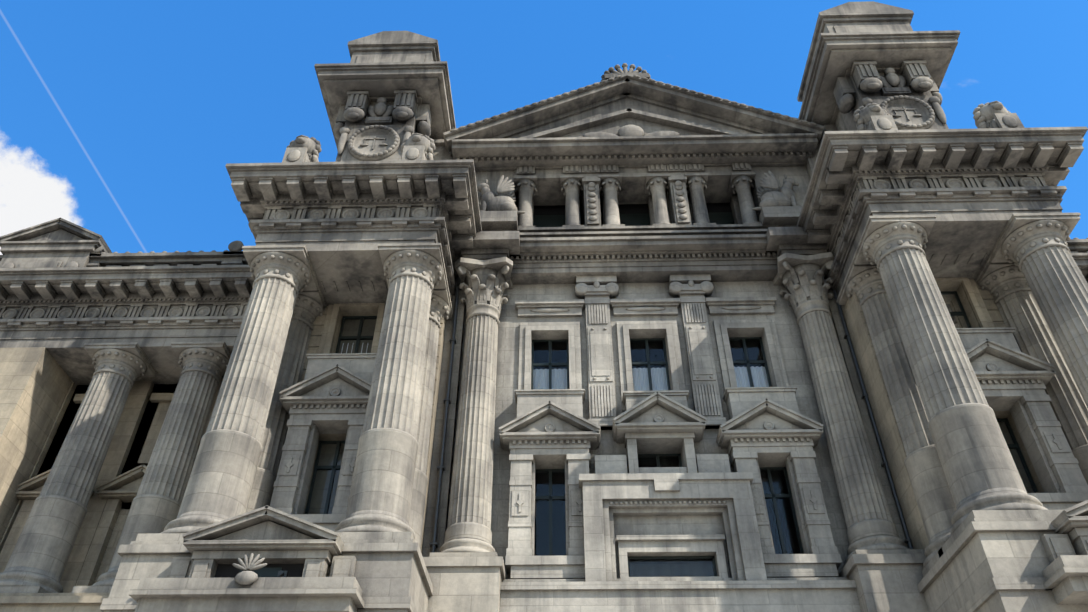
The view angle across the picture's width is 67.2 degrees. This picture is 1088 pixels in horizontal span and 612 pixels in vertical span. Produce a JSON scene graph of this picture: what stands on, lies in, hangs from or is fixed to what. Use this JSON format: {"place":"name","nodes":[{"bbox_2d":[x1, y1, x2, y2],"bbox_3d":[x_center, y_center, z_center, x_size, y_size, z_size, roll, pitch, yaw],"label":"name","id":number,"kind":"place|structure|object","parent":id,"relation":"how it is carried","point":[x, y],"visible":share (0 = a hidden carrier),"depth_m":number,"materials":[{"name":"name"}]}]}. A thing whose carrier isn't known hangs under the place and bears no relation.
{"place":"outdoors","nodes":[
{"label":"outdoors","id":0,"kind":"place"},
{"bbox_2d":[0,0,1087,254],"label":"sky","id":1,"kind":"structure","parent":0,"point":[122,121],"materials":[{"name":"blue"}]},
{"bbox_3d":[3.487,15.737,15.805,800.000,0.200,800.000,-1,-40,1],"label":"ground","id":2,"kind":"structure","parent":0,"visible":0},
{"bbox_2d":[0,274,1087,611],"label":"stone walls","id":3,"kind":"structure","parent":2,"relation":"on","point":[42,394],"depth_m":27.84,"materials":[{"name":"grey stone"}]},
{"bbox_2d":[0,213,1087,611],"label":"columns","id":4,"kind":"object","parent":3,"relation":"attached to","point":[1000,539],"visible":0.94,"depth_m":23.03,"materials":[{"name":"grey stone"}]},
{"bbox_2d":[214,203,800,577],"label":"window panes","id":5,"kind":"structure","parent":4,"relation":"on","point":[231,570],"depth_m":26.96,"materials":[{"name":"black glass"}]},
{"bbox_2d":[277,277,912,576],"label":"wall","id":6,"kind":"structure","parent":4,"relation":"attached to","point":[433,544],"depth_m":25.17,"materials":[{"name":"grey stone"}]},
{"bbox_2d":[239,212,1038,576],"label":"frames","id":7,"kind":"structure","parent":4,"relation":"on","point":[719,218],"depth_m":26.38,"materials":[{"name":"grey"}]},
{"bbox_2d":[309,294,1033,576],"bbox_3d":[3.574,4.952,26.604,42.600,9.300,5.350,-1,-40,1],"label":"glass","id":8,"kind":"object","parent":7,"relation":"on","point":[952,304],"visible":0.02,"depth_m":26.64,"materials":[{"name":"black glass"}]},
{"bbox_2d":[0,1,1087,384],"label":"roof cornice","id":9,"kind":"structure","parent":3,"relation":"on","point":[850,149],"depth_m":30.54,"materials":[{"name":"grey stone"}]},
{"bbox_2d":[341,343,768,390],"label":"curtains","id":10,"kind":"object","parent":3,"relation":"attached to","point":[542,375],"depth_m":27.56,"materials":[{"name":"fabric"}]}
]}

